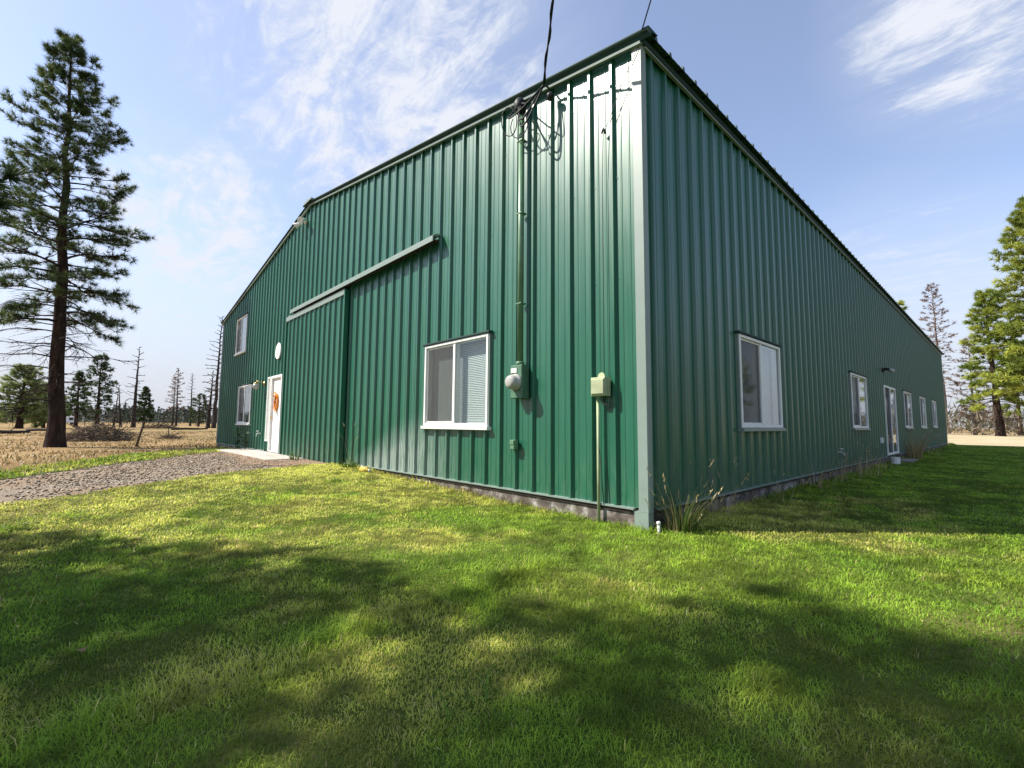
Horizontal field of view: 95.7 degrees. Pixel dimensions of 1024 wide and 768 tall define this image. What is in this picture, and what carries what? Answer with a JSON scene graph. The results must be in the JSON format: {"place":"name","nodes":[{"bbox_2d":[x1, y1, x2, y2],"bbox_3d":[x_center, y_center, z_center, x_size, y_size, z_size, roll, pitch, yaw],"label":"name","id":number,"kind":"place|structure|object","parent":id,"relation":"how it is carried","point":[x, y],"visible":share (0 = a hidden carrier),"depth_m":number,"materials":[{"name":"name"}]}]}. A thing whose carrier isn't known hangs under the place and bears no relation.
{"place":"outdoors","nodes":[
{"label":"outdoors","id":0,"kind":"place"},
{"bbox_2d":[0,431,219,466],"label":"dry grass","id":1,"kind":"structure","parent":0,"point":[78,455],"depth_m":18.27,"materials":[{"name":"beige plant"}]},
{"bbox_2d":[0,451,220,478],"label":"grass strip","id":2,"kind":"object","parent":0,"point":[54,470],"depth_m":8.60,"materials":[{"name":"plant"}]},
{"bbox_2d":[0,447,240,477],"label":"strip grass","id":3,"kind":"structure","parent":2,"relation":"on","point":[112,459],"depth_m":9.73,"materials":[{"name":"green plant"}]},
{"bbox_2d":[0,452,284,503],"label":"gravel drive","id":4,"kind":"structure","parent":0,"point":[7,490],"depth_m":7.25,"materials":[{"name":"grey gravel"}]},
{"bbox_2d":[216,448,302,459],"bbox_3d":[-7.140,2.050,12.877,0.900,0.254,5.400,5,-7,-43],"label":"concrete pad","id":5,"kind":"object","parent":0,"point":[262,455],"visible":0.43,"depth_m":12.40,"materials":[{"name":"grey concrete"}]},
{"bbox_2d":[219,453,321,465],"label":"bare dirt","id":6,"kind":"structure","parent":0,"point":[290,462],"depth_m":10.28,"materials":[{"name":"soil"}]},
{"bbox_2d":[241,429,249,447],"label":"stem plant","id":7,"kind":"object","parent":6,"relation":"on","point":[245,440],"visible":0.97,"depth_m":14.54,"materials":[{"name":"green plant"}]},
{"bbox_2d":[287,450,301,459],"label":"green weed","id":8,"kind":"object","parent":6,"relation":"on","point":[291,457],"visible":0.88,"depth_m":10.85,"materials":[{"name":"green plant"}]},
{"bbox_2d":[0,421,1019,479],"bbox_3d":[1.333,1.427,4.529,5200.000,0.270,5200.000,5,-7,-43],"label":"dry field","id":9,"kind":"structure","parent":0,"point":[3,426],"depth_m":21.83,"materials":[{"name":"beige plant"}]},
{"bbox_2d":[0,427,29,433],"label":"fallen log","id":10,"kind":"object","parent":9,"relation":"on","point":[11,431],"visible":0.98,"depth_m":35.43,"materials":[{"name":"brown wood"}]},
{"bbox_2d":[0,155,37,230],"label":"pine","id":11,"kind":"object","parent":9,"relation":"on","point":[10,174],"visible":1,"depth_m":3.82,"materials":[{"name":"green plant"}]},
{"bbox_2d":[0,363,47,428],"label":"round pine","id":12,"kind":"object","parent":9,"relation":"on","point":[9,384],"visible":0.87,"depth_m":59.25,"materials":[{"name":"green plant"}]},
{"bbox_2d":[26,429,45,430],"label":"fallen log","id":13,"kind":"object","parent":9,"relation":"on","point":[36,429],"visible":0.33,"depth_m":45.11,"materials":[{"name":"wood"}]},
{"bbox_2d":[24,381,71,427],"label":"pine","id":14,"kind":"object","parent":9,"relation":"on","point":[42,421],"visible":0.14,"depth_m":65.80,"materials":[{"name":"green plant"}]},
{"bbox_2d":[66,416,73,424],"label":"trailer","id":15,"kind":"object","parent":9,"relation":"on","point":[70,419],"visible":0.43,"depth_m":128.90,"materials":[{"name":"white metal"}]},
{"bbox_2d":[0,26,159,447],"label":"ponderosa pine","id":16,"kind":"object","parent":9,"relation":"on","point":[59,273],"visible":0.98,"depth_m":17.67,"materials":[{"name":"green plant"}]},
{"bbox_2d":[65,370,94,426],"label":"field pine","id":17,"kind":"object","parent":9,"relation":"on","point":[74,400],"visible":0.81,"depth_m":74.59,"materials":[{"name":"green plant"}]},
{"bbox_2d":[40,414,148,441],"bbox_3d":[-21.252,2.375,23.854,4.343,1.801,4.290,5,-7,-43],"label":"brush pile","id":18,"kind":"object","parent":9,"relation":"on","point":[96,434],"visible":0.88,"depth_m":23.42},
{"bbox_2d":[73,352,118,427],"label":"field pine","id":19,"kind":"object","parent":9,"relation":"on","point":[105,367],"visible":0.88,"depth_m":59.59,"materials":[{"name":"green plant"}]},
{"bbox_2d":[0,401,217,423],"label":"wood","id":20,"kind":"object","parent":9,"relation":"on","point":[166,415],"visible":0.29,"depth_m":201.77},
{"bbox_2d":[108,389,122,425],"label":"dead snag","id":21,"kind":"object","parent":9,"relation":"on","point":[114,420],"visible":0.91,"depth_m":81.08,"materials":[{"name":"grey wood"}]},
{"bbox_2d":[115,385,127,426],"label":"dead snag","id":22,"kind":"object","parent":9,"relation":"on","point":[119,413],"visible":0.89,"depth_m":83.86,"materials":[{"name":"grey wood"}]},
{"bbox_2d":[125,347,149,427],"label":"dead snag","id":23,"kind":"object","parent":9,"relation":"on","point":[133,418],"visible":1,"depth_m":79.44,"materials":[{"name":"wood"}]},
{"bbox_2d":[135,421,145,446],"bbox_3d":[-14.709,2.081,18.293,0.390,1.240,0.090,0,-5,3],"label":"fence post","id":24,"kind":"object","parent":9,"relation":"on","point":[139,435],"visible":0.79,"depth_m":18.28,"materials":[{"name":"wood"}]},
{"bbox_2d":[130,386,154,423],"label":"field pine","id":25,"kind":"object","parent":9,"relation":"on","point":[145,399],"visible":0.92,"depth_m":119.11,"materials":[{"name":"green plant"}]},
{"bbox_2d":[139,419,178,428],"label":"brush pile","id":26,"kind":"object","parent":9,"relation":"on","point":[159,426],"visible":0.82,"depth_m":68.63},
{"bbox_2d":[147,428,185,438],"bbox_3d":[-20.113,3.000,27.144,1.971,0.820,2.393,-1,-5,15],"label":"brush pile","id":27,"kind":"object","parent":9,"relation":"on","point":[170,436],"visible":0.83,"depth_m":26.95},
{"bbox_2d":[165,375,182,425],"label":"dead snag","id":28,"kind":"object","parent":9,"relation":"on","point":[174,401],"visible":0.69,"depth_m":129.43,"materials":[{"name":"wood"}]},
{"bbox_2d":[167,368,184,425],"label":"dead snag","id":29,"kind":"object","parent":9,"relation":"on","point":[176,399],"visible":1,"depth_m":124.38,"materials":[{"name":"wood"}]},
{"bbox_2d":[182,373,195,425],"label":"dead snag","id":30,"kind":"object","parent":9,"relation":"on","point":[190,399],"visible":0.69,"depth_m":119.47,"materials":[{"name":"wood"}]},
{"bbox_2d":[171,427,207,429],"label":"fallen log","id":31,"kind":"object","parent":9,"relation":"on","point":[197,428],"visible":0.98,"depth_m":59.67,"materials":[{"name":"wood"}]},
{"bbox_2d":[187,393,211,425],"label":"bushy pine","id":32,"kind":"object","parent":9,"relation":"on","point":[199,416],"visible":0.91,"depth_m":109.11,"materials":[{"name":"green plant"}]},
{"bbox_2d":[198,371,218,427],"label":"dead snag","id":33,"kind":"object","parent":9,"relation":"on","point":[208,413],"visible":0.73,"depth_m":79.36,"materials":[{"name":"wood"}]},
{"bbox_2d":[202,316,223,427],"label":"dead snag","id":34,"kind":"object","parent":9,"relation":"on","point":[214,417],"visible":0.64,"depth_m":77.44,"materials":[{"name":"wood"}]},
{"bbox_2d":[234,427,243,448],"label":"stem plant","id":35,"kind":"object","parent":9,"relation":"on","point":[238,440],"visible":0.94,"depth_m":15.16,"materials":[{"name":"green plant"}]},
{"bbox_2d":[216,25,947,531],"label":"metal building","id":36,"kind":"structure","parent":9,"relation":"on","point":[716,293],"depth_m":6.73,"materials":[{"name":"green metal"}]},
{"bbox_2d":[234,312,247,355],"bbox_3d":[-9.728,-1.773,16.934,0.385,1.520,1.640,5,-7,-43],"label":"window","id":37,"kind":"structure","parent":36,"relation":"in","point":[245,316],"depth_m":16.90,"materials":[{"name":"white plastic"}]},
{"bbox_2d":[235,383,252,424],"bbox_3d":[-9.108,0.712,16.026,0.385,1.520,1.880,5,-7,-43],"label":"window","id":38,"kind":"structure","parent":36,"relation":"in","point":[248,392],"depth_m":16.00,"materials":[{"name":"white plastic"}]},
{"bbox_2d":[252,381,264,389],"bbox_3d":[-7.804,0.041,14.276,0.350,0.271,0.198,3,-5,-24],"label":"wall lantern","id":39,"kind":"object","parent":36,"relation":"attached to","point":[255,386],"depth_m":14.21,"materials":[{"name":"gold metal"}]},
{"bbox_2d":[267,374,282,452],"bbox_3d":[-6.770,0.846,13.346,0.179,2.200,1.000,5,-7,-43],"label":"door","id":40,"kind":"structure","parent":36,"relation":"in","point":[276,381],"depth_m":13.40,"materials":[{"name":"white paint"}]},
{"bbox_2d":[272,392,278,410],"bbox_3d":[-6.822,0.522,13.331,0.107,0.630,0.410,5,-7,-43],"label":"wreath","id":41,"kind":"object","parent":40,"relation":"hanging from","point":[275,406],"visible":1,"depth_m":13.32,"materials":[{"name":"orange plant"}]},
{"bbox_2d":[275,343,280,358],"bbox_3d":[-6.799,-0.961,13.465,0.030,0.478,0.478,5,-7,-43],"label":"wall disc","id":42,"kind":"object","parent":36,"relation":"attached to","point":[278,351],"depth_m":13.44,"materials":[{"name":"white paint"}]},
{"bbox_2d":[293,217,306,228],"bbox_3d":[-5.633,-4.298,12.343,0.279,0.248,0.574,5,-7,-43],"label":"floodlight","id":43,"kind":"object","parent":36,"relation":"attached to","point":[300,220],"visible":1,"depth_m":12.30,"materials":[{"name":"white paint"}]},
{"bbox_2d":[279,288,349,463],"bbox_3d":[-4.899,-0.095,11.263,0.108,3.820,3.900,5,-7,-43],"label":"sliding door","id":44,"kind":"structure","parent":36,"relation":"in","point":[316,336],"depth_m":10.91,"materials":[{"name":"green metal"}]},
{"bbox_2d":[421,330,492,429],"bbox_3d":[-0.769,-0.006,7.094,0.385,1.500,1.820,5,-7,-43],"label":"window","id":45,"kind":"structure","parent":36,"relation":"in","point":[463,372],"depth_m":7.04,"materials":[{"name":"white plastic"}]},
{"bbox_2d":[510,440,517,449],"bbox_3d":[0.021,0.774,5.905,0.078,0.120,0.080,5,-7,-43],"label":"outlet cover","id":46,"kind":"object","parent":36,"relation":"attached to","point":[513,444],"visible":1,"depth_m":5.88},
{"bbox_2d":[501,85,543,398],"bbox_3d":[0.123,-1.824,5.879,0.309,4.004,0.726,5,-7,-43],"label":"electric meter","id":47,"kind":"object","parent":36,"relation":"attached to","point":[517,381],"visible":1,"depth_m":5.94,"materials":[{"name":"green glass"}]},
{"bbox_2d":[542,0,553,100],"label":"service wire","id":48,"kind":"object","parent":36,"relation":"attached to","point":[550,95],"visible":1,"depth_m":5.48,"materials":[{"name":"black rubber"}]},
{"bbox_2d":[591,372,611,522],"bbox_3d":[0.947,0.708,4.883,0.118,1.677,0.211,5,-7,-43],"label":"telephone box","id":49,"kind":"object","parent":36,"relation":"attached to","point":[601,385],"visible":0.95,"depth_m":4.92,"materials":[{"name":"beige plastic"}]},
{"bbox_2d":[601,46,638,373],"bbox_3d":[1.163,-1.827,4.945,0.036,3.502,0.504,5,-7,-43],"label":"wall cable","id":50,"kind":"object","parent":36,"relation":"attached to","point":[603,130],"depth_m":5.09,"materials":[{"name":"green metal"}]},
{"bbox_2d":[641,0,650,29],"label":"phone wire","id":51,"kind":"object","parent":36,"relation":"attached to","point":[646,14],"visible":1,"depth_m":4.74,"materials":[{"name":"black rubber"}]},
{"bbox_2d":[734,330,785,431],"bbox_3d":[3.538,0.011,6.848,1.810,1.470,0.385,5,-7,-43],"label":"window","id":52,"kind":"structure","parent":36,"relation":"in","point":[748,352],"depth_m":6.79,"materials":[{"name":"white plastic"}]},
{"bbox_2d":[848,371,870,429],"bbox_3d":[8.276,0.429,11.109,1.720,1.355,0.197,5,-7,-43],"label":"window","id":53,"kind":"structure","parent":36,"relation":"in","point":[855,420],"depth_m":11.10,"materials":[{"name":"white plastic"}]},
{"bbox_2d":[860,385,898,454],"bbox_3d":[11.199,1.104,14.053,2.040,2.210,0.580,5,-7,-43],"label":"patio door","id":54,"kind":"structure","parent":36,"relation":"in","point":[890,400],"depth_m":13.92,"materials":[{"name":"glass"}]},
{"bbox_2d":[882,368,894,372],"bbox_3d":[10.773,-0.396,13.259,0.286,0.166,0.142,-4,-7,41],"label":"side lamp","id":55,"kind":"object","parent":36,"relation":"attached to","point":[890,370],"visible":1,"depth_m":13.23,"materials":[{"name":"black metal"}]},
{"bbox_2d":[902,390,913,428],"bbox_3d":[13.868,0.915,16.262,1.720,1.335,0.155,5,-7,-43],"label":"window","id":56,"kind":"structure","parent":36,"relation":"in","point":[906,395],"depth_m":16.21,"materials":[{"name":"white plastic"}]},
{"bbox_2d":[919,395,927,428],"bbox_3d":[16.851,1.170,19.026,1.730,1.335,0.155,5,-7,-43],"label":"window","id":57,"kind":"structure","parent":36,"relation":"in","point":[921,398],"depth_m":19.01,"materials":[{"name":"white plastic"}]},
{"bbox_2d":[931,399,938,427],"bbox_3d":[19.871,1.424,21.825,1.680,1.325,0.155,5,-7,-43],"label":"window","id":58,"kind":"structure","parent":36,"relation":"in","point":[933,403],"depth_m":21.79,"materials":[{"name":"white glass"}]},
{"bbox_2d":[898,299,907,310],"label":"hidden pine","id":59,"kind":"object","parent":9,"relation":"on","point":[901,302],"visible":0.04,"depth_m":69.67,"materials":[{"name":"green plant"}]},
{"bbox_2d":[919,282,967,432],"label":"dead snag","id":60,"kind":"object","parent":9,"relation":"on","point":[935,340],"visible":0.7,"depth_m":79.36,"materials":[{"name":"brown plant"}]},
{"bbox_2d":[952,336,993,434],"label":"pine tree","id":61,"kind":"object","parent":9,"relation":"on","point":[973,415],"visible":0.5,"depth_m":68.52,"materials":[{"name":"green plant"}]},
{"bbox_2d":[945,401,1023,435],"bbox_3d":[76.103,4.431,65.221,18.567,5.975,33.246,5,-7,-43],"label":"brush thicket","id":62,"kind":"object","parent":9,"relation":"on","point":[987,422],"visible":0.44,"depth_m":68.31,"materials":[{"name":"brown plant"}]},
{"bbox_2d":[947,433,1023,446],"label":"straw field","id":63,"kind":"structure","parent":9,"relation":"on","point":[981,439],"depth_m":40.49,"materials":[{"name":"beige plant"}]},
{"bbox_2d":[955,288,1023,435],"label":"green pine","id":64,"kind":"object","parent":9,"relation":"on","point":[986,320],"visible":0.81,"depth_m":59.85,"materials":[{"name":"green plant"}]},
{"bbox_2d":[976,195,1023,410],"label":"green pine","id":65,"kind":"object","parent":9,"relation":"on","point":[1010,234],"visible":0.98,"depth_m":56.36,"materials":[{"name":"green plant"}]},
{"bbox_2d":[1001,346,1023,435],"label":"slim pine","id":66,"kind":"object","parent":9,"relation":"on","point":[1005,405],"visible":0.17,"depth_m":65.22,"materials":[{"name":"green plant"}]},
{"bbox_2d":[0,442,1023,767],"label":"lawn","id":67,"kind":"structure","parent":0,"point":[520,677],"depth_m":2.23,"materials":[{"name":"plant"}]},
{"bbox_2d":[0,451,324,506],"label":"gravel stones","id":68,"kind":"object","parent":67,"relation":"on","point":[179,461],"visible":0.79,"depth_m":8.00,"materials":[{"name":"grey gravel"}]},
{"bbox_2d":[339,458,361,467],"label":"green weed","id":69,"kind":"object","parent":67,"relation":"on","point":[354,464],"visible":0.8,"depth_m":9.06,"materials":[{"name":"green plant"}]},
{"bbox_2d":[359,466,370,471],"bbox_3d":[-2.727,1.599,8.622,0.121,0.116,0.318,5,-7,-43],"label":"yellow jug","id":70,"kind":"object","parent":67,"relation":"on","point":[363,468],"visible":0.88,"depth_m":8.59,"materials":[{"name":"plastic"}]},
{"bbox_2d":[420,670,531,735],"bbox_3d":[-0.144,1.222,1.797,0.365,0.104,0.463,5,-7,-43],"label":"grass tuft","id":71,"kind":"object","parent":67,"relation":"on","point":[450,711],"visible":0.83,"depth_m":1.80,"materials":[{"name":"green plant"}]},
{"bbox_2d":[656,521,660,533],"bbox_3d":[1.399,1.407,4.414,0.040,0.190,0.040,5,-7,-43],"label":"pipe stub","id":72,"kind":"object","parent":67,"relation":"on","point":[658,523],"visible":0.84,"depth_m":4.41,"materials":[{"name":"white plastic"}]},
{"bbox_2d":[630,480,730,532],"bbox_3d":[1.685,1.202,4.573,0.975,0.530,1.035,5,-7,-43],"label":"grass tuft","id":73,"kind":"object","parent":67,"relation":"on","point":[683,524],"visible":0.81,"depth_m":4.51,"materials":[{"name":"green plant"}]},
{"bbox_2d":[647,459,716,534],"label":"grass stalks","id":74,"kind":"object","parent":67,"relation":"on","point":[672,499],"depth_m":4.37,"materials":[{"name":"plant"}]},
{"bbox_2d":[689,457,748,515],"bbox_3d":[2.333,1.191,5.418,0.743,0.710,0.803,-1,-5,18],"label":"dry weed","id":75,"kind":"object","parent":67,"relation":"on","point":[715,507],"visible":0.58,"depth_m":5.26,"materials":[{"name":"green plant"}]},
{"bbox_2d":[748,470,809,501],"bbox_3d":[3.506,1.424,6.518,0.869,0.457,0.803,1,-5,-4],"label":"dry weed","id":76,"kind":"object","parent":67,"relation":"on","point":[774,497],"visible":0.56,"depth_m":6.32,"materials":[{"name":"plant"}]},
{"bbox_2d":[794,454,840,488],"bbox_3d":[4.998,1.421,7.762,0.905,0.702,1.030,-3,-6,35],"label":"dry weed","id":77,"kind":"object","parent":67,"relation":"on","point":[821,479],"visible":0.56,"depth_m":7.66,"materials":[{"name":"plant"}]},
{"bbox_2d":[831,453,877,480],"bbox_3d":[6.278,1.587,8.841,1.068,0.580,1.103,1,-5,-11],"label":"dry weed","id":78,"kind":"object","parent":67,"relation":"on","point":[847,470],"visible":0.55,"depth_m":8.72,"materials":[{"name":"plant"}]},
{"bbox_2d":[844,436,892,476],"bbox_3d":[7.419,1.553,10.144,1.167,0.894,1.442,-2,-5,21],"label":"dry weed","id":79,"kind":"object","parent":67,"relation":"on","point":[858,466],"visible":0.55,"depth_m":9.78,"materials":[{"name":"plant"}]},
{"bbox_2d":[864,445,902,470],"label":"dry weed","id":80,"kind":"object","parent":67,"relation":"on","point":[889,467],"visible":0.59,"depth_m":11.22,"materials":[{"name":"green plant"}]},
{"bbox_2d":[890,457,900,463],"bbox_3d":[10.670,2.157,12.885,0.239,0.240,0.239,5,-7,-43],"label":"bucket","id":81,"kind":"object","parent":67,"relation":"on","point":[897,460],"visible":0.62,"depth_m":12.80,"materials":[{"name":"white paint"}]},
{"bbox_2d":[900,458,917,462],"bbox_3d":[11.918,2.356,13.952,1.400,0.150,0.360,5,-7,-43],"label":"door step","id":82,"kind":"object","parent":67,"relation":"on","point":[907,460],"depth_m":13.62,"materials":[{"name":"grey concrete"}]},
{"bbox_2d":[904,427,944,458],"bbox_3d":[13.321,1.944,15.409,1.658,1.126,1.690,5,-7,-43],"label":"dry weed","id":83,"kind":"object","parent":67,"relation":"on","point":[913,450],"visible":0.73,"depth_m":15.26,"materials":[{"name":"brown plant"}]},
{"bbox_2d":[925,443,946,453],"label":"dry weed","id":84,"kind":"object","parent":67,"relation":"on","point":[935,449],"visible":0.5,"depth_m":18.26,"materials":[{"name":"plant"}]},
{"bbox_2d":[0,0,1023,428],"label":"sky","id":85,"kind":"structure","parent":0,"point":[899,123],"materials":[{"name":"blue"}]}
]}

